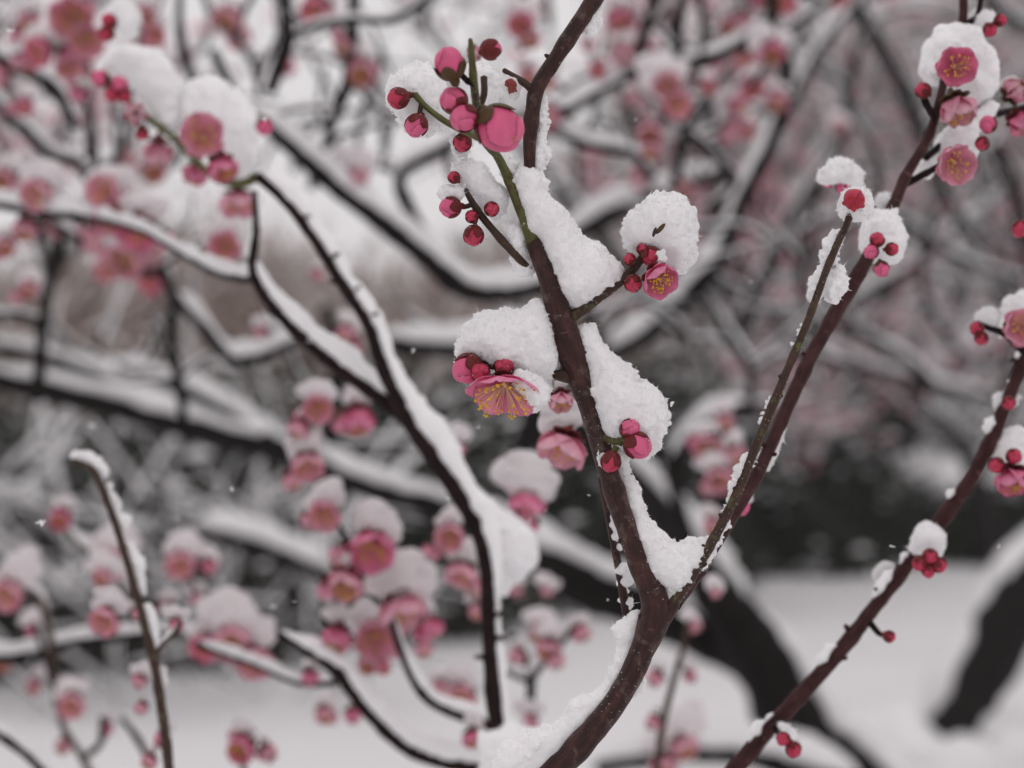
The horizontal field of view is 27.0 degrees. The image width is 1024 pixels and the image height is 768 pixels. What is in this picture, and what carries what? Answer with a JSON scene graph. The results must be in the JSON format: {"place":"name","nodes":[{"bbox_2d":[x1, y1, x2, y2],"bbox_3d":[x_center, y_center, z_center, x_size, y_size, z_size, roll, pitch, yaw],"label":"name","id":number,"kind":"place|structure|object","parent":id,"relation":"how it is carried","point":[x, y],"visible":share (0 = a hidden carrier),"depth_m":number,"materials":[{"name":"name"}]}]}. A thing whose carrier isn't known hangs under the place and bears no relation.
{"place":"outdoors","nodes":[
{"label":"outdoors","id":0,"kind":"place"},
{"bbox_2d":[0,0,559,767],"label":"plum branch","id":1,"kind":"object","parent":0,"point":[216,122],"visible":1,"depth_m":0.81,"materials":[{"name":"red plant"}]},
{"bbox_2d":[69,450,189,767],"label":"plum twig","id":2,"kind":"object","parent":1,"relation":"attached to","point":[109,605],"visible":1,"depth_m":0.68,"materials":[{"name":"brown plant"}]},
{"bbox_2d":[0,495,278,767],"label":"plum branch","id":3,"kind":"object","parent":1,"relation":"attached to","point":[22,569],"visible":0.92,"depth_m":1.07,"materials":[{"name":"pink plant"}]},
{"bbox_2d":[506,571,591,726],"bbox_3d":[0.014,0.151,1.036,0.046,0.111,0.153,0,0,0],"label":"plum twig","id":4,"kind":"object","parent":1,"relation":"attached to","point":[549,635],"visible":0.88,"depth_m":0.99,"materials":[{"name":"pink plant"}]},
{"bbox_2d":[639,574,724,767],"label":"plum twig","id":5,"kind":"object","parent":1,"relation":"attached to","point":[678,731],"visible":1,"depth_m":0.92,"materials":[{"name":"pink plant"}]},
{"bbox_2d":[686,398,746,589],"bbox_3d":[0.104,0.055,1.083,0.029,0.096,0.063,0,0,0],"label":"plum twig","id":6,"kind":"object","parent":1,"relation":"attached to","point":[715,459],"visible":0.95,"depth_m":1.07,"materials":[{"name":"pink plant"}]},
{"bbox_2d":[0,409,1023,767],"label":"ground","id":7,"kind":"structure","parent":0,"point":[874,673],"depth_m":10.54,"materials":[{"name":"white snow"}]},
{"bbox_2d":[0,431,87,679],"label":"evergreen shrub","id":8,"kind":"object","parent":7,"relation":"on","point":[9,624],"visible":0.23,"depth_m":11.22,"materials":[{"name":"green plant"}]},
{"bbox_2d":[0,399,306,675],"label":"evergreen shrub","id":9,"kind":"object","parent":7,"relation":"on","point":[188,480],"visible":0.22,"depth_m":11.71,"materials":[{"name":"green plant"}]},
{"bbox_2d":[0,0,345,278],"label":"plum tree","id":10,"kind":"object","parent":7,"relation":"on","point":[44,244],"visible":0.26,"depth_m":11.95,"materials":[{"name":"pink plant"}]},
{"bbox_2d":[0,346,366,590],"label":"evergreen shrub","id":11,"kind":"object","parent":7,"relation":"on","point":[27,426],"visible":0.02,"depth_m":15.22,"materials":[{"name":"green plant"}]},
{"bbox_2d":[0,273,561,716],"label":"brushwood","id":12,"kind":"object","parent":7,"relation":"on","point":[267,605],"visible":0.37,"depth_m":10.16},
{"bbox_2d":[0,269,469,723],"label":"snow on brushwood","id":13,"kind":"structure","parent":12,"relation":"on","point":[59,580],"depth_m":10.20,"materials":[{"name":"white snow"}]},
{"bbox_2d":[150,353,543,644],"bbox_3d":[-1.025,0.643,13.177,2.569,1.858,1.602,0,0,-12],"label":"evergreen shrub","id":14,"kind":"object","parent":7,"relation":"on","point":[418,530],"visible":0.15,"depth_m":13.12,"materials":[{"name":"green plant"}]},
{"bbox_2d":[0,191,705,493],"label":"reed bank","id":15,"kind":"structure","parent":7,"relation":"on","point":[236,301],"depth_m":24.23,"materials":[{"name":"white snow"}]},
{"bbox_2d":[258,323,661,541],"bbox_3d":[-0.545,0.523,18.480,4.703,2.153,2.213,0,0,0],"label":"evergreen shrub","id":16,"kind":"object","parent":7,"relation":"on","point":[294,395],"visible":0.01,"depth_m":18.64,"materials":[{"name":"green plant"}]},
{"bbox_2d":[0,0,958,431],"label":"plum tree","id":17,"kind":"object","parent":7,"relation":"on","point":[342,174],"visible":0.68,"depth_m":1.43,"materials":[{"name":"brown plant"}]},
{"bbox_2d":[320,0,792,179],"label":"plum branch","id":18,"kind":"object","parent":17,"relation":"attached to","point":[661,75],"visible":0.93,"depth_m":1.23,"materials":[{"name":"pink plant"}]},
{"bbox_2d":[2,318,1014,546],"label":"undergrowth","id":19,"kind":"object","parent":7,"relation":"on","point":[935,440],"visible":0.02,"depth_m":19.27,"materials":[{"name":"plant"}]},
{"bbox_2d":[0,0,1023,767],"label":"plum tree","id":20,"kind":"object","parent":7,"relation":"on","point":[750,646],"visible":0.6,"depth_m":2.71,"materials":[{"name":"brown plant"}]},
{"bbox_2d":[0,0,1023,447],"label":"wood","id":21,"kind":"object","parent":7,"relation":"on","point":[622,112],"visible":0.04,"depth_m":30.76,"materials":[{"name":"plant"}]},
{"bbox_2d":[0,0,1023,448],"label":"snow on far wood","id":22,"kind":"structure","parent":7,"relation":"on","point":[790,176],"depth_m":30.48,"materials":[{"name":"white"}]},
{"bbox_2d":[9,317,1023,546],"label":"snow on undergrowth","id":23,"kind":"structure","parent":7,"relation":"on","point":[945,440],"depth_m":19.27,"materials":[{"name":"white snow"}]},
{"bbox_2d":[398,331,762,613],"bbox_3d":[0.421,0.505,15.188,2.336,2.037,2.047,0,0,-34],"label":"evergreen shrub","id":24,"kind":"object","parent":7,"relation":"on","point":[572,515],"visible":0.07,"depth_m":14.88,"materials":[{"name":"green plant"}]},
{"bbox_2d":[375,0,1023,338],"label":"plum tree","id":25,"kind":"object","parent":7,"relation":"on","point":[560,186],"visible":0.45,"depth_m":4.28,"materials":[{"name":"pink plant"}]},
{"bbox_2d":[559,0,858,314],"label":"plum tree","id":26,"kind":"object","parent":7,"relation":"on","point":[782,171],"visible":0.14,"depth_m":15.39,"materials":[{"name":"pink plant"}]},
{"bbox_2d":[582,336,924,579],"bbox_3d":[1.782,0.546,16.822,2.696,1.983,1.958,0,0,22],"label":"evergreen shrub","id":27,"kind":"object","parent":7,"relation":"on","point":[812,526],"visible":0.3,"depth_m":16.72,"materials":[{"name":"green plant"}]},
{"bbox_2d":[610,131,1023,562],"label":"plum tree","id":28,"kind":"object","parent":7,"relation":"on","point":[975,361],"visible":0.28,"depth_m":17.97,"materials":[{"name":"brown plant"}]},
{"bbox_2d":[625,0,1023,477],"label":"plum tree","id":29,"kind":"object","parent":7,"relation":"on","point":[878,366],"visible":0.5,"depth_m":13.36,"materials":[{"name":"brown plant"}]},
{"bbox_2d":[718,366,999,545],"bbox_3d":[2.993,0.625,19.759,3.093,1.743,2.090,0,0,0],"label":"evergreen shrub","id":30,"kind":"object","parent":7,"relation":"on","point":[923,445],"visible":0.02,"depth_m":19.16,"materials":[{"name":"green plant"}]},
{"bbox_2d":[859,469,1023,767],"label":"plum tree","id":31,"kind":"object","parent":7,"relation":"on","point":[972,674],"visible":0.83,"depth_m":8.78,"materials":[{"name":"brown plant"}]},
{"bbox_2d":[917,400,1010,517],"bbox_3d":[4.866,0.829,20.386,3.733,1.523,2.174,0,0,0],"label":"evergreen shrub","id":32,"kind":"object","parent":7,"relation":"on","point":[962,424],"visible":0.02,"depth_m":20.41,"materials":[{"name":"green plant"}]},
{"bbox_2d":[0,0,1023,408],"label":"sky","id":33,"kind":"structure","parent":0,"point":[346,226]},
{"bbox_2d":[385,0,1023,767],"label":"plum branch","id":34,"kind":"object","parent":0,"point":[617,406],"visible":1,"depth_m":0.50,"materials":[{"name":"brown plant"}]},
{"bbox_2d":[725,219,1023,767],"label":"plum branch","id":35,"kind":"object","parent":34,"relation":"attached to","point":[999,445],"visible":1,"depth_m":0.60,"materials":[{"name":"brown plant"}]},
{"bbox_2d":[879,450,1023,565],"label":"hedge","id":36,"kind":"object","parent":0,"point":[939,478],"visible":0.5,"depth_m":17.75,"materials":[{"name":"green plant"}]},
{"bbox_2d":[913,340,1014,564],"bbox_3d":[3.356,0.383,15.201,1.000,2.258,0.158,0,0,0],"label":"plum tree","id":37,"kind":"object","parent":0,"point":[946,424],"visible":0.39,"depth_m":15.15,"materials":[{"name":"brown plant"}]}
]}

